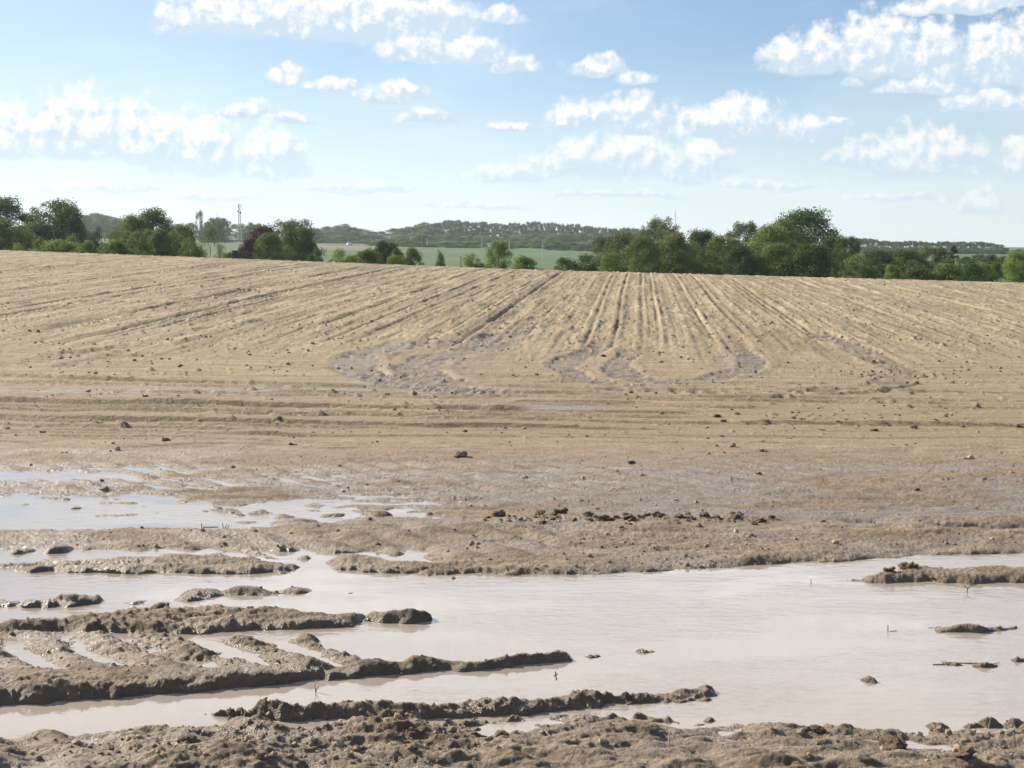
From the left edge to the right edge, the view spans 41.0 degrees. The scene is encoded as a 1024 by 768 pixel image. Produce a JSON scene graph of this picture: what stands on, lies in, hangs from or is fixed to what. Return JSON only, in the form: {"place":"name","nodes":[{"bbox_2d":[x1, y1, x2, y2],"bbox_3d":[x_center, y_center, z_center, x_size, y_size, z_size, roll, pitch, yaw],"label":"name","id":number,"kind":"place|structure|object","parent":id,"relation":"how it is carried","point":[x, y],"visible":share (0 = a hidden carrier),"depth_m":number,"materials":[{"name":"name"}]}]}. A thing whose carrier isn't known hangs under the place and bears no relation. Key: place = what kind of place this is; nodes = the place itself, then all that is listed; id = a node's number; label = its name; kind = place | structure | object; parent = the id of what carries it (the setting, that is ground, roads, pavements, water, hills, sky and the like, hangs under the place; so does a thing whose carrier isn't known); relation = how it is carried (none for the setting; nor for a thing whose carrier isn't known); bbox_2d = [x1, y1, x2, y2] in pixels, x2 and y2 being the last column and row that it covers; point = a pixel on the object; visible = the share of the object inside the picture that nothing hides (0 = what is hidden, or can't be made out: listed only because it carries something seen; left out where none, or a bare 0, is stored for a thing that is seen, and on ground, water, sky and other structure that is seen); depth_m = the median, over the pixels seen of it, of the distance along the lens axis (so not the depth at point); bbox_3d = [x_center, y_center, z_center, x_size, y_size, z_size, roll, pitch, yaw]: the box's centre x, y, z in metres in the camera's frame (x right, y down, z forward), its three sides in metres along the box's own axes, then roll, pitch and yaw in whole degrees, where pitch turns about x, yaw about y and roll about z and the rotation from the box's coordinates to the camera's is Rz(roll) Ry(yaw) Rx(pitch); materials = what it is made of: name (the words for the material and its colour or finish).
{"place":"outdoors","nodes":[
{"label":"outdoors","id":0,"kind":"place"},
{"bbox_2d":[0,233,1023,767],"bbox_3d":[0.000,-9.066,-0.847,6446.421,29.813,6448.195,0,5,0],"label":"field","id":1,"kind":"structure","parent":0,"point":[862,461],"depth_m":11.18,"materials":[{"name":"soil"}]},
{"bbox_2d":[5,242,25,250],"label":"bush","id":2,"kind":"object","parent":1,"relation":"on","point":[17,247],"visible":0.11,"depth_m":109.22,"materials":[{"name":"green plant"}]},
{"bbox_2d":[0,195,39,241],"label":"oak tree","id":3,"kind":"object","parent":1,"relation":"on","point":[8,209],"visible":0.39,"depth_m":172.46,"materials":[{"name":"green plant"}]},
{"bbox_2d":[0,218,45,250],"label":"broadleaf tree","id":4,"kind":"object","parent":1,"relation":"on","point":[8,227],"visible":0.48,"depth_m":155.50,"materials":[{"name":"green plant"}]},
{"bbox_2d":[9,221,63,250],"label":"broadleaf tree","id":5,"kind":"object","parent":1,"relation":"on","point":[37,229],"visible":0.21,"depth_m":163.57,"materials":[{"name":"green plant"}]},
{"bbox_2d":[31,236,46,251],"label":"bush","id":6,"kind":"object","parent":1,"relation":"on","point":[36,242],"visible":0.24,"depth_m":117.14,"materials":[{"name":"green plant"}]},
{"bbox_2d":[27,238,79,252],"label":"bush","id":7,"kind":"object","parent":1,"relation":"on","point":[59,245],"visible":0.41,"depth_m":114.13,"materials":[{"name":"green plant"}]},
{"bbox_2d":[23,197,90,252],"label":"oak tree","id":8,"kind":"object","parent":1,"relation":"on","point":[64,212],"visible":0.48,"depth_m":167.83,"materials":[{"name":"green plant"}]},
{"bbox_2d":[54,218,89,251],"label":"broadleaf tree","id":9,"kind":"object","parent":1,"relation":"on","point":[80,228],"visible":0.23,"depth_m":170.06,"materials":[{"name":"green plant"}]},
{"bbox_2d":[65,233,85,252],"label":"bush","id":10,"kind":"object","parent":1,"relation":"on","point":[74,238],"visible":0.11,"depth_m":121.04,"materials":[{"name":"green plant"}]},
{"bbox_2d":[82,217,91,233],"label":"woodland tree","id":11,"kind":"object","parent":1,"relation":"on","point":[86,224],"visible":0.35,"depth_m":773.89,"materials":[{"name":"green plant"}]},
{"bbox_2d":[77,239,101,253],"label":"bush","id":12,"kind":"object","parent":1,"relation":"on","point":[87,245],"visible":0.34,"depth_m":107.20,"materials":[{"name":"green plant"}]},
{"bbox_2d":[89,221,100,238],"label":"woodland tree","id":13,"kind":"object","parent":1,"relation":"on","point":[93,225],"visible":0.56,"depth_m":773.78,"materials":[{"name":"green plant"}]},
{"bbox_2d":[84,225,108,251],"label":"tree","id":14,"kind":"object","parent":1,"relation":"on","point":[94,239],"visible":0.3,"depth_m":139.12,"materials":[{"name":"green plant"}]},
{"bbox_2d":[96,217,107,238],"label":"woodland tree","id":15,"kind":"object","parent":1,"relation":"on","point":[101,220],"visible":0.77,"depth_m":774.12,"materials":[{"name":"green plant"}]},
{"bbox_2d":[105,218,120,237],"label":"woodland tree","id":16,"kind":"object","parent":1,"relation":"on","point":[114,222],"visible":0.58,"depth_m":773.03,"materials":[{"name":"green plant"}]},
{"bbox_2d":[96,238,142,254],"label":"bush","id":17,"kind":"object","parent":1,"relation":"on","point":[115,246],"visible":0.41,"depth_m":110.88,"materials":[{"name":"green plant"}]},
{"bbox_2d":[103,212,155,253],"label":"broadleaf tree","id":18,"kind":"object","parent":1,"relation":"on","point":[130,223],"visible":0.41,"depth_m":148.30,"materials":[{"name":"green plant"}]},
{"bbox_2d":[125,229,164,255],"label":"broadleaf tree","id":19,"kind":"object","parent":1,"relation":"on","point":[139,241],"visible":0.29,"depth_m":133.50,"materials":[{"name":"green plant"}]},
{"bbox_2d":[123,206,178,246],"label":"broadleaf tree","id":20,"kind":"object","parent":1,"relation":"on","point":[154,217],"visible":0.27,"depth_m":150.16,"materials":[{"name":"green plant"}]},
{"bbox_2d":[151,602,169,608],"bbox_3d":[-1.590,1.014,6.174,0.115,0.069,0.120,-19,23,-26],"label":"mud clod","id":21,"kind":"object","parent":1,"relation":"on","point":[159,605],"visible":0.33,"depth_m":6.16,"materials":[{"name":"soil"}]},
{"bbox_2d":[141,227,185,256],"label":"broadleaf tree","id":22,"kind":"object","parent":1,"relation":"on","point":[162,237],"visible":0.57,"depth_m":131.47,"materials":[{"name":"green plant"}]},
{"bbox_2d":[164,221,197,255],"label":"broadleaf tree","id":23,"kind":"object","parent":1,"relation":"on","point":[182,232],"visible":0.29,"depth_m":144.65,"materials":[{"name":"green plant"}]},
{"bbox_2d":[179,735,196,742],"bbox_3d":[-1.052,1.161,4.471,0.068,0.029,0.038,0,5,5],"label":"mud clod","id":24,"kind":"object","parent":1,"relation":"on","point":[191,738],"visible":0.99,"depth_m":4.46,"materials":[{"name":"soil"}]},
{"bbox_2d":[178,236,206,256],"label":"bush","id":25,"kind":"object","parent":1,"relation":"on","point":[197,252],"visible":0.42,"depth_m":126.92,"materials":[{"name":"green plant"}]},
{"bbox_2d":[194,210,203,241],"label":"lombardy poplar","id":26,"kind":"object","parent":1,"relation":"on","point":[200,214],"visible":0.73,"depth_m":556.02,"materials":[{"name":"green plant"}]},
{"bbox_2d":[196,231,211,242],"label":"woodland tree","id":27,"kind":"object","parent":1,"relation":"on","point":[203,238],"visible":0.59,"depth_m":516.12,"materials":[{"name":"green plant"}]},
{"bbox_2d":[200,217,221,241],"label":"woodland tree","id":28,"kind":"object","parent":1,"relation":"on","point":[216,223],"visible":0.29,"depth_m":594.72,"materials":[{"name":"green plant"}]},
{"bbox_2d":[199,224,226,257],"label":"birch tree","id":29,"kind":"object","parent":1,"relation":"on","point":[211,233],"visible":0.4,"depth_m":124.28,"materials":[{"name":"green plant"}]},
{"bbox_2d":[215,242,223,257],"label":"bush","id":30,"kind":"object","parent":1,"relation":"on","point":[219,251],"visible":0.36,"depth_m":117.39,"materials":[{"name":"green plant"}]},
{"bbox_2d":[216,218,231,242],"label":"woodland tree","id":31,"kind":"object","parent":1,"relation":"on","point":[223,222],"visible":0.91,"depth_m":595.11,"materials":[{"name":"green plant"}]},
{"bbox_2d":[237,204,241,241],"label":"telecom mast","id":32,"kind":"object","parent":1,"relation":"on","point":[240,223],"visible":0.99,"depth_m":615.70,"materials":[{"name":"metal"}]},
{"bbox_2d":[231,250,251,258],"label":"garden wall","id":33,"kind":"structure","parent":1,"relation":"on","point":[236,254],"depth_m":103.42,"materials":[{"name":"brick"}]},
{"bbox_2d":[238,236,263,258],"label":"copper beech","id":34,"kind":"object","parent":1,"relation":"on","point":[248,245],"visible":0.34,"depth_m":131.18,"materials":[{"name":"purple plant"}]},
{"bbox_2d":[243,223,279,255],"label":"copper beech","id":35,"kind":"object","parent":1,"relation":"on","point":[258,230],"visible":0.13,"depth_m":148.45,"materials":[{"name":"purple plant"}]},
{"bbox_2d":[252,231,290,260],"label":"broadleaf tree","id":36,"kind":"object","parent":1,"relation":"on","point":[270,243],"visible":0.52,"depth_m":128.79,"materials":[{"name":"green plant"}]},
{"bbox_2d":[272,218,318,259],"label":"willow tree","id":37,"kind":"object","parent":1,"relation":"on","point":[291,224],"visible":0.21,"depth_m":143.96,"materials":[{"name":"green plant"}]},
{"bbox_2d":[271,226,326,260],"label":"broadleaf tree","id":38,"kind":"object","parent":1,"relation":"on","point":[302,236],"visible":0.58,"depth_m":139.38,"materials":[{"name":"green plant"}]},
{"bbox_2d":[306,246,323,261],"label":"bush","id":39,"kind":"object","parent":1,"relation":"on","point":[315,257],"visible":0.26,"depth_m":117.27,"materials":[{"name":"green plant"}]},
{"bbox_2d":[311,228,325,238],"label":"woodland tree","id":40,"kind":"object","parent":1,"relation":"on","point":[320,233],"visible":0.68,"depth_m":734.51,"materials":[{"name":"green plant"}]},
{"bbox_2d":[332,223,351,233],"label":"woodland tree","id":41,"kind":"object","parent":1,"relation":"on","point":[345,226],"visible":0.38,"depth_m":950.74,"materials":[{"name":"green plant"}]},
{"bbox_2d":[326,247,358,262],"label":"bush","id":42,"kind":"object","parent":1,"relation":"on","point":[341,255],"visible":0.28,"depth_m":109.36,"materials":[{"name":"green plant"}]},
{"bbox_2d":[354,248,381,263],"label":"bush","id":43,"kind":"object","parent":1,"relation":"on","point":[367,255],"visible":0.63,"depth_m":111.18,"materials":[{"name":"green plant"}]},
{"bbox_2d":[374,239,402,264],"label":"round tree","id":44,"kind":"object","parent":1,"relation":"on","point":[382,247],"visible":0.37,"depth_m":118.85,"materials":[{"name":"green plant"}]},
{"bbox_2d":[383,228,399,238],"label":"woodland tree","id":45,"kind":"object","parent":1,"relation":"on","point":[395,230],"visible":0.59,"depth_m":952.54,"materials":[{"name":"green plant"}]},
{"bbox_2d":[386,253,403,264],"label":"bush","id":46,"kind":"object","parent":1,"relation":"on","point":[395,258],"visible":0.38,"depth_m":99.32,"materials":[{"name":"green plant"}]},
{"bbox_2d":[390,248,404,264],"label":"bush","id":47,"kind":"object","parent":1,"relation":"on","point":[397,252],"visible":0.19,"depth_m":117.41,"materials":[{"name":"green plant"}]},
{"bbox_2d":[400,246,425,265],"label":"bush","id":48,"kind":"object","parent":1,"relation":"on","point":[411,253],"visible":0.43,"depth_m":111.22,"materials":[{"name":"green plant"}]},
{"bbox_2d":[411,233,430,241],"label":"woodland tree","id":49,"kind":"object","parent":1,"relation":"on","point":[424,236],"visible":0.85,"depth_m":714.78,"materials":[{"name":"green plant"}]},
{"bbox_2d":[435,249,445,266],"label":"shrub","id":50,"kind":"object","parent":1,"relation":"on","point":[440,258],"visible":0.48,"depth_m":104.46,"materials":[{"name":"green plant"}]},
{"bbox_2d":[453,451,467,457],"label":"mud clod","id":51,"kind":"object","parent":1,"relation":"on","point":[458,454],"visible":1,"depth_m":10.74,"materials":[{"name":"soil"}]},
{"bbox_2d":[460,252,488,267],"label":"shrub","id":52,"kind":"object","parent":1,"relation":"on","point":[468,262],"visible":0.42,"depth_m":97.36,"materials":[{"name":"green plant"}]},
{"bbox_2d":[490,509,505,516],"bbox_3d":[-0.083,0.783,8.238,0.084,0.053,0.085,-4,7,-37],"label":"mud clod","id":53,"kind":"object","parent":1,"relation":"on","point":[500,513],"visible":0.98,"depth_m":8.22,"materials":[{"name":"soil"}]},
{"bbox_2d":[484,240,513,268],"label":"shrub","id":54,"kind":"object","parent":1,"relation":"on","point":[500,247],"visible":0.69,"depth_m":104.17,"materials":[{"name":"green plant"}]},
{"bbox_2d":[0,464,1023,751],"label":"puddle water","id":55,"kind":"structure","parent":1,"relation":"on","point":[806,642],"depth_m":5.85,"materials":[{"name":"grey liquid"}]},
{"bbox_2d":[0,259,1023,767],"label":"soil crumbs","id":56,"kind":"object","parent":1,"relation":"on","point":[358,747],"visible":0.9,"depth_m":7.67,"materials":[{"name":"brown soil"}]},
{"bbox_2d":[509,255,544,269],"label":"shrub","id":57,"kind":"object","parent":1,"relation":"on","point":[521,262],"visible":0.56,"depth_m":97.17,"materials":[{"name":"green plant"}]},
{"bbox_2d":[553,507,568,513],"bbox_3d":[0.294,0.781,8.328,0.102,0.066,0.087,-1,5,-14],"label":"mud clod","id":58,"kind":"object","parent":1,"relation":"on","point":[565,510],"visible":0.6,"depth_m":8.30,"materials":[{"name":"soil"}]},
{"bbox_2d":[554,255,573,270],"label":"bush","id":59,"kind":"object","parent":1,"relation":"on","point":[564,262],"visible":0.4,"depth_m":104.31,"materials":[{"name":"green plant"}]},
{"bbox_2d":[559,232,571,243],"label":"woodland tree","id":60,"kind":"object","parent":1,"relation":"on","point":[567,238],"visible":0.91,"depth_m":734.30,"materials":[{"name":"green plant"}]},
{"bbox_2d":[573,233,590,241],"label":"woodland tree","id":61,"kind":"object","parent":1,"relation":"on","point":[578,236],"visible":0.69,"depth_m":804.33,"materials":[{"name":"green plant"}]},
{"bbox_2d":[565,252,600,271],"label":"bush","id":62,"kind":"object","parent":1,"relation":"on","point":[582,266],"visible":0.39,"depth_m":111.32,"materials":[{"name":"green plant"}]},
{"bbox_2d":[585,234,615,269],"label":"broadleaf tree","id":63,"kind":"object","parent":1,"relation":"on","point":[598,245],"visible":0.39,"depth_m":163.61,"materials":[{"name":"green plant"}]},
{"bbox_2d":[598,251,621,271],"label":"bush","id":64,"kind":"object","parent":1,"relation":"on","point":[611,266],"visible":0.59,"depth_m":121.22,"materials":[{"name":"green plant"}]},
{"bbox_2d":[595,230,653,271],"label":"broadleaf tree","id":65,"kind":"object","parent":1,"relation":"on","point":[619,242],"visible":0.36,"depth_m":158.47,"materials":[{"name":"green plant"}]},
{"bbox_2d":[617,233,667,272],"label":"broadleaf tree","id":66,"kind":"object","parent":1,"relation":"on","point":[640,246],"visible":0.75,"depth_m":143.74,"materials":[{"name":"green plant"}]},
{"bbox_2d":[638,215,680,268],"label":"willow tree","id":67,"kind":"object","parent":1,"relation":"on","point":[656,227],"visible":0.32,"depth_m":184.02,"materials":[{"name":"green plant"}]},
{"bbox_2d":[650,229,701,273],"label":"broadleaf tree","id":68,"kind":"object","parent":1,"relation":"on","point":[676,262],"visible":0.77,"depth_m":148.24,"materials":[{"name":"green plant"}]},
{"bbox_2d":[685,228,717,273],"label":"broadleaf tree","id":69,"kind":"object","parent":1,"relation":"on","point":[702,238],"visible":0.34,"depth_m":153.46,"materials":[{"name":"green plant"}]},
{"bbox_2d":[695,233,744,274],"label":"broadleaf tree","id":70,"kind":"object","parent":1,"relation":"on","point":[719,245],"visible":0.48,"depth_m":148.56,"materials":[{"name":"green plant"}]},
{"bbox_2d":[719,244,763,275],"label":"broadleaf tree","id":71,"kind":"object","parent":1,"relation":"on","point":[738,253],"visible":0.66,"depth_m":134.01,"materials":[{"name":"green plant"}]},
{"bbox_2d":[724,220,763,271],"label":"willow tree","id":72,"kind":"object","parent":1,"relation":"on","point":[747,228],"visible":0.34,"depth_m":187.81,"materials":[{"name":"green plant"}]},
{"bbox_2d":[738,222,799,275],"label":"broadleaf tree","id":73,"kind":"object","parent":1,"relation":"on","point":[773,234],"visible":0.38,"depth_m":147.96,"materials":[{"name":"green plant"}]},
{"bbox_2d":[748,242,799,276],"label":"broadleaf tree","id":74,"kind":"object","parent":1,"relation":"on","point":[774,251],"visible":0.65,"depth_m":132.83,"materials":[{"name":"green plant"}]},
{"bbox_2d":[755,215,812,265],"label":"broadleaf tree","id":75,"kind":"object","parent":1,"relation":"on","point":[794,233],"visible":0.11,"depth_m":157.57,"materials":[{"name":"green plant"}]},
{"bbox_2d":[781,241,836,277],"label":"broadleaf tree","id":76,"kind":"object","parent":1,"relation":"on","point":[817,254],"visible":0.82,"depth_m":130.27,"materials":[{"name":"green plant"}]},
{"bbox_2d":[778,206,849,271],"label":"oak","id":77,"kind":"object","parent":1,"relation":"on","point":[808,219],"visible":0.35,"depth_m":169.50,"materials":[{"name":"green plant"}]},
{"bbox_2d":[809,724,825,732],"bbox_3d":[1.023,1.162,4.603,0.078,0.032,0.064,-3,6,-30],"label":"mud clod","id":78,"kind":"object","parent":1,"relation":"on","point":[817,728],"visible":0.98,"depth_m":4.59,"materials":[{"name":"soil"}]},
{"bbox_2d":[813,234,847,277],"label":"broadleaf tree","id":79,"kind":"object","parent":1,"relation":"on","point":[830,244],"visible":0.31,"depth_m":163.55,"materials":[{"name":"green plant"}]},
{"bbox_2d":[829,235,863,277],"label":"broadleaf tree","id":80,"kind":"object","parent":1,"relation":"on","point":[852,243],"visible":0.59,"depth_m":158.78,"materials":[{"name":"green plant"}]},
{"bbox_2d":[836,253,881,278],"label":"bush","id":81,"kind":"object","parent":1,"relation":"on","point":[865,271],"visible":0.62,"depth_m":111.10,"materials":[{"name":"green plant"}]},
{"bbox_2d":[854,247,905,278],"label":"broadleaf tree","id":82,"kind":"object","parent":1,"relation":"on","point":[876,258],"visible":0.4,"depth_m":148.35,"materials":[{"name":"green plant"}]},
{"bbox_2d":[877,734,907,750],"bbox_3d":[1.245,1.173,4.455,0.104,0.062,0.087,5,14,-10],"label":"mud clod","id":83,"kind":"object","parent":1,"relation":"on","point":[890,742],"visible":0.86,"depth_m":4.45,"materials":[{"name":"soil"}]},
{"bbox_2d":[882,264,904,279],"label":"bush","id":84,"kind":"object","parent":1,"relation":"on","point":[890,273],"visible":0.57,"depth_m":91.56,"materials":[{"name":"green plant"}]},
{"bbox_2d":[880,246,934,278],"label":"broadleaf tree","id":85,"kind":"object","parent":1,"relation":"on","point":[905,258],"visible":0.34,"depth_m":153.47,"materials":[{"name":"green plant"}]},
{"bbox_2d":[897,561,918,569],"bbox_3d":[1.996,0.923,6.895,0.104,0.055,0.076,1,5,7],"label":"mud clod","id":86,"kind":"object","parent":1,"relation":"on","point":[904,565],"visible":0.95,"depth_m":6.88,"materials":[{"name":"soil"}]},
{"bbox_2d":[900,265,938,279],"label":"bush","id":87,"kind":"object","parent":1,"relation":"on","point":[911,273],"visible":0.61,"depth_m":104.39,"materials":[{"name":"green plant"}]},
{"bbox_2d":[914,246,954,279],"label":"broadleaf tree","id":88,"kind":"object","parent":1,"relation":"on","point":[929,252],"visible":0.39,"depth_m":158.35,"materials":[{"name":"green plant"}]},
{"bbox_2d":[919,262,974,280],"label":"bush","id":89,"kind":"object","parent":1,"relation":"on","point":[943,267],"visible":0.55,"depth_m":107.04,"materials":[{"name":"green plant"}]},
{"bbox_2d":[941,245,961,280],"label":"spruce tree","id":90,"kind":"object","parent":1,"relation":"on","point":[953,249],"visible":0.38,"depth_m":157.24,"materials":[{"name":"green plant"}]},
{"bbox_2d":[953,747,976,759],"bbox_3d":[1.409,1.154,4.264,0.075,0.042,0.082,-17,0,-23],"label":"mud clod","id":91,"kind":"object","parent":1,"relation":"on","point":[967,753],"visible":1,"depth_m":4.25,"materials":[{"name":"soil"}]},
{"bbox_2d":[954,256,976,269],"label":"woodland tree","id":92,"kind":"object","parent":1,"relation":"on","point":[964,260],"visible":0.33,"depth_m":247.97,"materials":[{"name":"green plant"}]},
{"bbox_2d":[955,262,992,281],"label":"bush","id":93,"kind":"object","parent":1,"relation":"on","point":[972,270],"visible":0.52,"depth_m":111.05,"materials":[{"name":"green plant"}]},
{"bbox_2d":[970,253,988,263],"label":"woodland tree","id":94,"kind":"object","parent":1,"relation":"on","point":[975,256],"visible":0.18,"depth_m":253.46,"materials":[{"name":"green plant"}]},
{"bbox_2d":[975,262,994,281],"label":"bush","id":95,"kind":"object","parent":1,"relation":"on","point":[980,264],"visible":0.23,"depth_m":114.46,"materials":[{"name":"green plant"}]},
{"bbox_2d":[976,253,1002,277],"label":"woodland tree","id":96,"kind":"object","parent":1,"relation":"on","point":[989,258],"visible":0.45,"depth_m":248.50,"materials":[{"name":"green plant"}]},
{"bbox_2d":[987,261,1006,281],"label":"pointed tree","id":97,"kind":"object","parent":1,"relation":"on","point":[996,267],"visible":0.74,"depth_m":111.52,"materials":[{"name":"green plant"}]},
{"bbox_2d":[1001,249,1023,282],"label":"broadleaf tree","id":98,"kind":"object","parent":1,"relation":"on","point":[1012,261],"visible":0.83,"depth_m":117.29,"materials":[{"name":"green plant"}]},
{"bbox_2d":[0,0,1023,246],"label":"sky","id":99,"kind":"structure","parent":0,"point":[902,120],"materials":[{"name":"blue"}]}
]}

